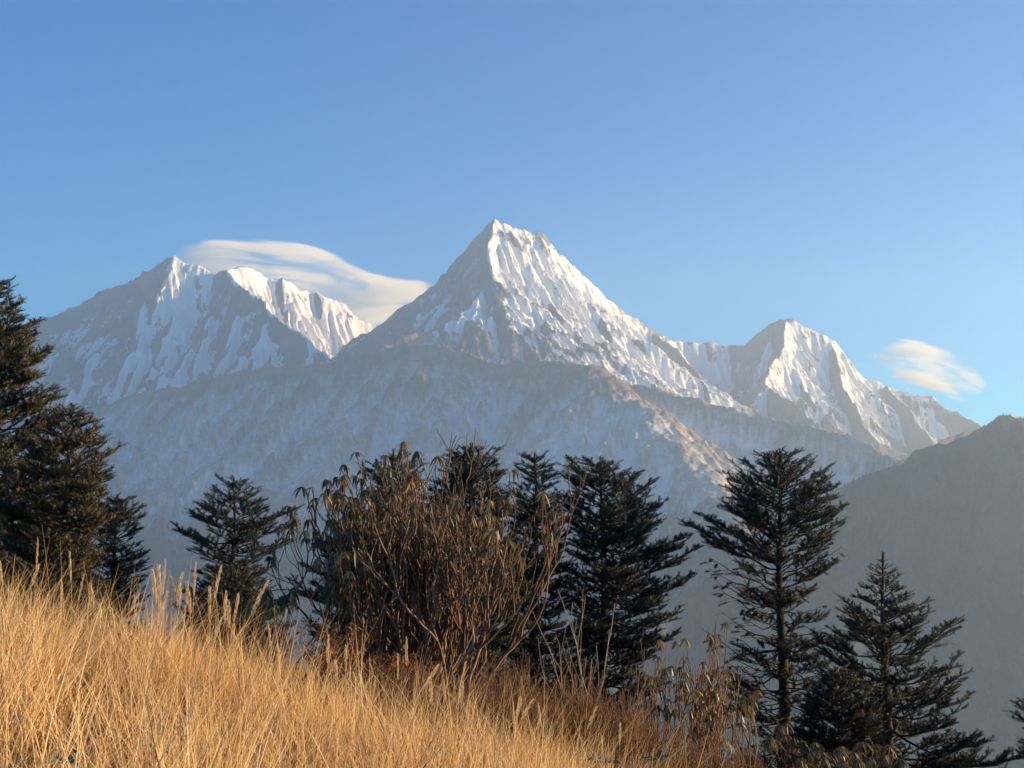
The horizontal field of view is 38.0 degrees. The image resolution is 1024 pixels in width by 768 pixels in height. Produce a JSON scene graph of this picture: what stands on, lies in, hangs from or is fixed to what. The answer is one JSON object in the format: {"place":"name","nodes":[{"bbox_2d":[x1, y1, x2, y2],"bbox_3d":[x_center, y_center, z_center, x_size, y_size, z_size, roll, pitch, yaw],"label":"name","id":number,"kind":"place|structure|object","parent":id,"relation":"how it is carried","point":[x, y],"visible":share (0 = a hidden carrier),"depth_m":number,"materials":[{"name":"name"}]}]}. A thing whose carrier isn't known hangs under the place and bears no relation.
{"place":"outdoors","nodes":[
{"label":"outdoors","id":0,"kind":"place"},
{"bbox_2d":[0,255,375,438],"bbox_3d":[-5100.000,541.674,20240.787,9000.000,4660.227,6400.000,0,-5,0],"label":"snow mountain","id":1,"kind":"structure","parent":0,"point":[173,321],"depth_m":19732.82,"materials":[{"name":"white snow"}]},
{"bbox_2d":[0,528,830,767],"bbox_3d":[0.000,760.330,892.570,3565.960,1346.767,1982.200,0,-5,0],"label":"hillside","id":2,"kind":"structure","parent":0,"point":[88,739],"depth_m":9.56,"materials":[{"name":"beige plant"}]},
{"bbox_2d":[0,562,13,648],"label":"grass stalk","id":3,"kind":"object","parent":2,"relation":"on","point":[1,575],"depth_m":10.81,"materials":[{"name":"beige plant"}]},
{"bbox_2d":[18,603,22,651],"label":"grass stalk","id":4,"kind":"object","parent":2,"relation":"on","point":[20,617],"depth_m":9.74,"materials":[{"name":"beige plant"}]},
{"bbox_2d":[17,564,39,631],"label":"grass stalk","id":5,"kind":"object","parent":2,"relation":"on","point":[34,575],"depth_m":10.53,"materials":[{"name":"beige plant"}]},
{"bbox_2d":[25,590,32,648],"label":"grass stalk","id":6,"kind":"object","parent":2,"relation":"on","point":[29,607],"depth_m":9.91,"materials":[{"name":"beige plant"}]},
{"bbox_2d":[31,538,38,643],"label":"grass stalk","id":7,"kind":"object","parent":2,"relation":"on","point":[36,567],"depth_m":11.32,"materials":[{"name":"beige plant"}]},
{"bbox_2d":[0,275,87,605],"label":"fir tree","id":8,"kind":"object","parent":2,"relation":"on","point":[13,348],"visible":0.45,"depth_m":18.82,"materials":[{"name":"green plant"}]},
{"bbox_2d":[60,578,66,657],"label":"grass stalk","id":9,"kind":"object","parent":2,"relation":"on","point":[61,601],"depth_m":10.35,"materials":[{"name":"beige plant"}]},
{"bbox_2d":[0,404,128,640],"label":"fir tree","id":10,"kind":"object","parent":2,"relation":"on","point":[86,521],"visible":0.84,"depth_m":16.75,"materials":[{"name":"green plant"}]},
{"bbox_2d":[40,753,90,767],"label":"broadleaf plant","id":11,"kind":"object","parent":2,"relation":"on","point":[71,761],"visible":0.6,"depth_m":6.46,"materials":[{"name":"green plant"}]},
{"bbox_2d":[67,574,84,657],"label":"grass stalk","id":12,"kind":"object","parent":2,"relation":"on","point":[79,596],"depth_m":10.70,"materials":[{"name":"beige plant"}]},
{"bbox_2d":[69,552,85,662],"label":"grass stalk","id":13,"kind":"object","parent":2,"relation":"on","point":[71,589],"depth_m":11.18,"materials":[{"name":"beige plant"}]},
{"bbox_2d":[89,582,102,661],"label":"grass stalk","id":14,"kind":"object","parent":2,"relation":"on","point":[91,593],"depth_m":11.43,"materials":[{"name":"beige plant"}]},
{"bbox_2d":[85,604,109,714],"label":"grass stalk","id":15,"kind":"object","parent":2,"relation":"on","point":[100,616],"depth_m":10.36,"materials":[{"name":"beige plant"}]},
{"bbox_2d":[83,492,152,635],"bbox_3d":[-5.573,2.662,20.858,1.203,2.333,1.037,0,-5,0],"label":"fir tree","id":16,"kind":"object","parent":2,"relation":"on","point":[116,566],"visible":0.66,"depth_m":20.76,"materials":[{"name":"green plant"}]},
{"bbox_2d":[109,607,127,690],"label":"grass stalk","id":17,"kind":"object","parent":2,"relation":"on","point":[112,620],"depth_m":10.22,"materials":[{"name":"beige plant"}]},
{"bbox_2d":[110,585,141,699],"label":"grass stalk","id":18,"kind":"object","parent":2,"relation":"on","point":[136,598],"depth_m":10.96,"materials":[{"name":"beige plant"}]},
{"bbox_2d":[135,590,169,702],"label":"grass stalk","id":19,"kind":"object","parent":2,"relation":"on","point":[164,600],"depth_m":11.18,"materials":[{"name":"beige plant"}]},
{"bbox_2d":[151,569,165,702],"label":"grass stalk","id":20,"kind":"object","parent":2,"relation":"on","point":[153,580],"depth_m":11.03,"materials":[{"name":"beige plant"}]},
{"bbox_2d":[154,583,162,721],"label":"grass stalk","id":21,"kind":"object","parent":2,"relation":"on","point":[158,631],"depth_m":10.62,"materials":[{"name":"beige plant"}]},
{"bbox_2d":[158,561,165,663],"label":"grass stalk","id":22,"kind":"object","parent":2,"relation":"on","point":[163,574],"depth_m":11.22,"materials":[{"name":"beige plant"}]},
{"bbox_2d":[156,564,179,678],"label":"grass stalk","id":23,"kind":"object","parent":2,"relation":"on","point":[158,576],"depth_m":11.37,"materials":[{"name":"beige plant"}]},
{"bbox_2d":[162,576,174,709],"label":"grass stalk","id":24,"kind":"object","parent":2,"relation":"on","point":[170,594],"depth_m":10.94,"materials":[{"name":"beige plant"}]},
{"bbox_2d":[157,571,184,716],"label":"grass stalk","id":25,"kind":"object","parent":2,"relation":"on","point":[176,586],"depth_m":10.95,"materials":[{"name":"beige plant"}]},
{"bbox_2d":[168,583,182,708],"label":"grass stalk","id":26,"kind":"object","parent":2,"relation":"on","point":[178,599],"depth_m":10.93,"materials":[{"name":"beige plant"}]},
{"bbox_2d":[190,563,196,669],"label":"grass stalk","id":27,"kind":"object","parent":2,"relation":"on","point":[195,574],"depth_m":11.64,"materials":[{"name":"beige plant"}]},
{"bbox_2d":[185,581,205,717],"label":"grass stalk","id":28,"kind":"object","parent":2,"relation":"on","point":[187,599],"depth_m":10.96,"materials":[{"name":"beige plant"}]},
{"bbox_2d":[195,616,222,715],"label":"grass stalk","id":29,"kind":"object","parent":2,"relation":"on","point":[212,644],"depth_m":10.69,"materials":[{"name":"beige plant"}]},
{"bbox_2d":[207,586,213,690],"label":"grass stalk","id":30,"kind":"object","parent":2,"relation":"on","point":[209,600],"depth_m":11.35,"materials":[{"name":"beige plant"}]},
{"bbox_2d":[205,564,221,692],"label":"grass stalk","id":31,"kind":"object","parent":2,"relation":"on","point":[218,580],"depth_m":11.85,"materials":[{"name":"beige plant"}]},
{"bbox_2d":[221,590,226,703],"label":"grass stalk","id":32,"kind":"object","parent":2,"relation":"on","point":[225,603],"depth_m":11.48,"materials":[{"name":"beige plant"}]},
{"bbox_2d":[224,599,235,710],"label":"grass stalk","id":33,"kind":"object","parent":2,"relation":"on","point":[228,615],"depth_m":11.40,"materials":[{"name":"beige plant"}]},
{"bbox_2d":[220,592,239,689],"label":"grass stalk","id":34,"kind":"object","parent":2,"relation":"on","point":[237,602],"depth_m":11.74,"materials":[{"name":"beige plant"}]},
{"bbox_2d":[228,623,235,717],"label":"grass stalk","id":35,"kind":"object","parent":2,"relation":"on","point":[233,634],"depth_m":10.87,"materials":[{"name":"beige plant"}]},
{"bbox_2d":[171,568,299,674],"bbox_3d":[-3.450,3.041,18.262,1.430,1.559,1.626,3,-6,-27],"label":"fir tree","id":36,"kind":"object","parent":2,"relation":"on","point":[230,586],"visible":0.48,"depth_m":18.13,"materials":[{"name":"green plant"}]},
{"bbox_2d":[169,471,304,650],"bbox_3d":[-4.369,2.973,23.768,1.990,3.174,1.967,-4,-7,35],"label":"fir tree","id":37,"kind":"object","parent":2,"relation":"on","point":[234,539],"visible":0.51,"depth_m":23.65,"materials":[{"name":"green plant"}]},
{"bbox_2d":[223,579,269,686],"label":"grass stalk","id":38,"kind":"object","parent":2,"relation":"on","point":[261,592],"depth_m":11.86,"materials":[{"name":"beige plant"}]},
{"bbox_2d":[268,624,275,697],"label":"grass stalk","id":39,"kind":"object","parent":2,"relation":"on","point":[269,636],"depth_m":11.62,"materials":[{"name":"beige plant"}]},
{"bbox_2d":[276,644,287,726],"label":"grass stalk","id":40,"kind":"object","parent":2,"relation":"on","point":[280,663],"depth_m":11.60,"materials":[{"name":"beige plant"}]},
{"bbox_2d":[236,587,352,700],"bbox_3d":[-2.169,2.693,14.848,1.257,1.322,0.545,2,-6,-19],"label":"rhododendron sapling","id":41,"kind":"object","parent":2,"relation":"on","point":[281,602],"visible":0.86,"depth_m":14.85,"materials":[{"name":"green plant"}]},
{"bbox_2d":[326,634,332,722],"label":"grass stalk","id":42,"kind":"object","parent":2,"relation":"on","point":[327,653],"depth_m":11.85,"materials":[{"name":"beige plant"}]},
{"bbox_2d":[333,660,345,734],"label":"grass stalk","id":43,"kind":"object","parent":2,"relation":"on","point":[336,665],"depth_m":11.80,"materials":[{"name":"beige plant"}]},
{"bbox_2d":[343,644,347,720],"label":"grass stalk","id":44,"kind":"object","parent":2,"relation":"on","point":[346,654],"depth_m":12.07,"materials":[{"name":"beige plant"}]},
{"bbox_2d":[263,622,440,722],"bbox_3d":[-1.501,2.842,14.195,1.415,1.140,1.474,-2,-6,21],"label":"russet shrub","id":45,"kind":"object","parent":2,"relation":"on","point":[340,659],"visible":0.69,"depth_m":14.22,"materials":[{"name":"brown plant"}]},
{"bbox_2d":[352,672,369,718],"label":"grass stalk","id":46,"kind":"object","parent":2,"relation":"on","point":[355,680],"depth_m":11.82,"materials":[{"name":"beige plant"}]},
{"bbox_2d":[285,449,492,695],"bbox_3d":[-1.757,2.845,20.762,2.547,3.924,2.767,5,-8,-44],"label":"fir tree","id":47,"kind":"object","parent":2,"relation":"on","point":[392,458],"visible":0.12,"depth_m":20.78,"materials":[{"name":"green plant"}]},
{"bbox_2d":[397,653,399,735],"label":"grass stalk","id":48,"kind":"object","parent":2,"relation":"on","point":[398,674],"depth_m":12.23,"materials":[{"name":"beige plant"}]},
{"bbox_2d":[402,640,409,739],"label":"grass stalk","id":49,"kind":"object","parent":2,"relation":"on","point":[406,665],"depth_m":12.39,"materials":[{"name":"beige plant"}]},
{"bbox_2d":[226,427,588,729],"bbox_3d":[-1.203,2.164,15.891,3.154,3.440,2.834,-4,-7,35],"label":"rhododendron bush","id":50,"kind":"object","parent":2,"relation":"on","point":[374,558],"visible":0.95,"depth_m":15.48,"materials":[{"name":"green plant"}]},
{"bbox_2d":[404,664,438,738],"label":"grass stalk","id":51,"kind":"object","parent":2,"relation":"on","point":[432,674],"depth_m":12.01,"materials":[{"name":"beige plant"}]},
{"bbox_2d":[428,681,433,740],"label":"grass stalk","id":52,"kind":"object","parent":2,"relation":"on","point":[430,689],"depth_m":12.02,"materials":[{"name":"beige plant"}]},
{"bbox_2d":[350,658,516,742],"bbox_3d":[-0.784,3.041,13.989,1.488,0.983,1.383,2,-6,-17],"label":"heath shrub","id":53,"kind":"object","parent":2,"relation":"on","point":[414,693],"visible":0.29,"depth_m":13.78,"materials":[{"name":"brown plant"}]},
{"bbox_2d":[443,680,449,728],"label":"grass stalk","id":54,"kind":"object","parent":2,"relation":"on","point":[445,696],"depth_m":12.18,"materials":[{"name":"beige plant"}]},
{"bbox_2d":[459,680,464,741],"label":"grass stalk","id":55,"kind":"object","parent":2,"relation":"on","point":[461,691],"depth_m":12.14,"materials":[{"name":"beige plant"}]},
{"bbox_2d":[406,441,553,729],"bbox_3d":[-0.630,3.003,21.692,2.530,4.366,2.095,-2,-6,21],"label":"fir tree","id":56,"kind":"object","parent":2,"relation":"on","point":[496,648],"visible":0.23,"depth_m":21.66,"materials":[{"name":"green plant"}]},
{"bbox_2d":[411,651,554,760],"bbox_3d":[-0.298,3.051,13.781,1.331,1.113,1.434,3,-6,-28],"label":"clump","id":57,"kind":"object","parent":2,"relation":"on","point":[519,693],"visible":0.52,"depth_m":13.53,"materials":[{"name":"beige plant"}]},
{"bbox_2d":[510,696,521,743],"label":"grass stalk","id":58,"kind":"object","parent":2,"relation":"on","point":[517,709],"depth_m":12.64,"materials":[{"name":"beige plant"}]},
{"bbox_2d":[505,698,533,762],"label":"grass stalk","id":59,"kind":"object","parent":2,"relation":"on","point":[526,709],"depth_m":12.23,"materials":[{"name":"beige plant"}]},
{"bbox_2d":[450,653,611,765],"bbox_3d":[0.155,3.155,14.180,1.562,1.189,1.526,0,-5,0],"label":"heath shrub","id":60,"kind":"object","parent":2,"relation":"on","point":[552,708],"visible":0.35,"depth_m":14.07,"materials":[{"name":"brown plant"}]},
{"bbox_2d":[490,449,611,735],"bbox_3d":[0.543,3.318,22.795,1.975,4.644,1.852,0,-5,0],"label":"fir tree","id":61,"kind":"object","parent":2,"relation":"on","point":[533,639],"visible":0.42,"depth_m":22.63,"materials":[{"name":"green plant"}]},
{"bbox_2d":[504,678,650,767],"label":"heath shrub","id":62,"kind":"object","parent":2,"relation":"on","point":[609,718],"visible":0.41,"depth_m":14.15,"materials":[{"name":"brown plant"}]},
{"bbox_2d":[579,707,596,751],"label":"grass stalk","id":63,"kind":"object","parent":2,"relation":"on","point":[591,717],"depth_m":12.72,"materials":[{"name":"beige plant"}]},
{"bbox_2d":[518,589,661,765],"bbox_3d":[0.777,3.118,14.825,1.207,2.110,0.894,3,-6,-31],"label":"bare shrub","id":64,"kind":"object","parent":2,"relation":"on","point":[580,668],"visible":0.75,"depth_m":14.86,"materials":[{"name":"brown plant"}]},
{"bbox_2d":[587,757,624,767],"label":"broadleaf plant","id":65,"kind":"object","parent":2,"relation":"on","point":[610,761],"visible":0.81,"depth_m":10.29,"materials":[{"name":"green plant"}]},
{"bbox_2d":[618,723,621,750],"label":"grass stalk","id":66,"kind":"object","parent":2,"relation":"on","point":[619,735],"depth_m":12.81,"materials":[{"name":"beige plant"}]},
{"bbox_2d":[535,692,708,767],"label":"heath shrub","id":67,"kind":"object","parent":2,"relation":"on","point":[643,742],"visible":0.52,"depth_m":14.06,"materials":[{"name":"brown plant"}]},
{"bbox_2d":[553,454,705,761],"bbox_3d":[1.726,3.586,23.297,2.224,5.015,2.314,5,-8,-44],"label":"fir tree","id":68,"kind":"object","parent":2,"relation":"on","point":[609,571],"visible":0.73,"depth_m":23.03,"materials":[{"name":"green plant"}]},
{"bbox_2d":[640,754,668,767],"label":"broadleaf plant","id":69,"kind":"object","parent":2,"relation":"on","point":[656,758],"visible":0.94,"depth_m":10.29,"materials":[{"name":"green plant"}]},
{"bbox_2d":[599,712,727,767],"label":"heath shrub","id":70,"kind":"object","parent":2,"relation":"on","point":[695,760],"visible":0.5,"depth_m":14.36,"materials":[{"name":"brown plant"}]},
{"bbox_2d":[622,634,733,756],"bbox_3d":[1.703,3.708,16.224,1.238,1.910,1.027,-2,-6,22],"label":"rhododendron bush","id":71,"kind":"object","parent":2,"relation":"on","point":[681,685],"visible":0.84,"depth_m":16.23,"materials":[{"name":"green plant"}]},
{"bbox_2d":[617,734,764,767],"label":"heath shrub","id":72,"kind":"object","parent":2,"relation":"on","point":[722,764],"visible":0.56,"depth_m":14.45,"materials":[{"name":"brown plant"}]},
{"bbox_2d":[661,622,745,764],"bbox_3d":[2.213,3.914,17.226,0.959,2.245,1.668,-1,-6,11],"label":"rhododendron bush","id":73,"kind":"object","parent":2,"relation":"on","point":[713,673],"visible":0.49,"depth_m":17.28,"materials":[{"name":"brown plant"}]},
{"bbox_2d":[685,669,763,767],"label":"rhododendron bush","id":74,"kind":"object","parent":2,"relation":"on","point":[710,717],"visible":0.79,"depth_m":15.78,"materials":[{"name":"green plant"}]},
{"bbox_2d":[676,446,849,767],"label":"fir tree","id":75,"kind":"object","parent":2,"relation":"on","point":[752,513],"visible":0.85,"depth_m":23.62,"materials":[{"name":"green plant"}]},
{"bbox_2d":[738,716,848,767],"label":"rhododendron bush","id":76,"kind":"object","parent":2,"relation":"on","point":[796,759],"visible":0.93,"depth_m":16.08,"materials":[{"name":"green plant"}]},
{"bbox_2d":[779,657,909,767],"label":"fir tree","id":77,"kind":"object","parent":2,"relation":"on","point":[830,742],"visible":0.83,"depth_m":20.96,"materials":[{"name":"green plant"}]},
{"bbox_2d":[820,742,893,767],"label":"rhododendron bush","id":78,"kind":"object","parent":2,"relation":"on","point":[857,762],"visible":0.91,"depth_m":16.54,"materials":[{"name":"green plant"}]},
{"bbox_2d":[835,735,909,767],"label":"rhododendron bush","id":79,"kind":"object","parent":2,"relation":"on","point":[884,764],"visible":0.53,"depth_m":16.98,"materials":[{"name":"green plant"}]},
{"bbox_2d":[803,552,1023,767],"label":"fir tree","id":80,"kind":"object","parent":2,"relation":"on","point":[922,694],"visible":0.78,"depth_m":21.93,"materials":[{"name":"green plant"}]},
{"bbox_2d":[1002,696,1023,758],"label":"fir tree","id":81,"kind":"object","parent":2,"relation":"on","point":[1021,719],"visible":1,"depth_m":21.35,"materials":[{"name":"green plant"}]},
{"bbox_2d":[0,343,896,702],"bbox_3d":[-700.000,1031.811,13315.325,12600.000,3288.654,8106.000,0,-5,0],"label":"brown ridge","id":82,"kind":"structure","parent":0,"point":[278,435],"depth_m":14011.71,"materials":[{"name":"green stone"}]},
{"bbox_2d":[0,0,1023,425],"label":"sky","id":83,"kind":"structure","parent":0,"point":[721,172],"materials":[{"name":"blue"}]},
{"bbox_2d":[329,219,981,461],"bbox_3d":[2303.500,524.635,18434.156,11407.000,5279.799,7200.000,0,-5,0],"label":"snow mountain","id":84,"kind":"structure","parent":0,"point":[497,293],"depth_m":18642.25,"materials":[{"name":"white snow"}]},
{"bbox_2d":[566,415,1023,767],"bbox_3d":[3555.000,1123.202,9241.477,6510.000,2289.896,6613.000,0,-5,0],"label":"forested hill","id":85,"kind":"structure","parent":0,"point":[991,644],"depth_m":8796.83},
{"bbox_2d":[671,413,1023,618],"bbox_3d":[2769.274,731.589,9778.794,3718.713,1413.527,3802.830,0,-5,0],"label":"forest","id":86,"kind":"object","parent":85,"relation":"on","point":[949,537],"visible":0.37,"depth_m":9445.64,"materials":[{"name":"green plant"}]},
{"bbox_2d":[895,418,1022,465],"bbox_3d":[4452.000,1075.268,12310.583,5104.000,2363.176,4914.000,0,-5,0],"label":"hill","id":87,"kind":"structure","parent":0,"point":[947,440],"depth_m":12664.01,"materials":[{"name":"grey plant"}]},
{"bbox_2d":[923,395,1019,426],"bbox_3d":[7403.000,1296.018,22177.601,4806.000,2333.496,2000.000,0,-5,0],"label":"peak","id":88,"kind":"structure","parent":0,"point":[931,397],"depth_m":22660.60,"materials":[{"name":"white snow"}]}
]}

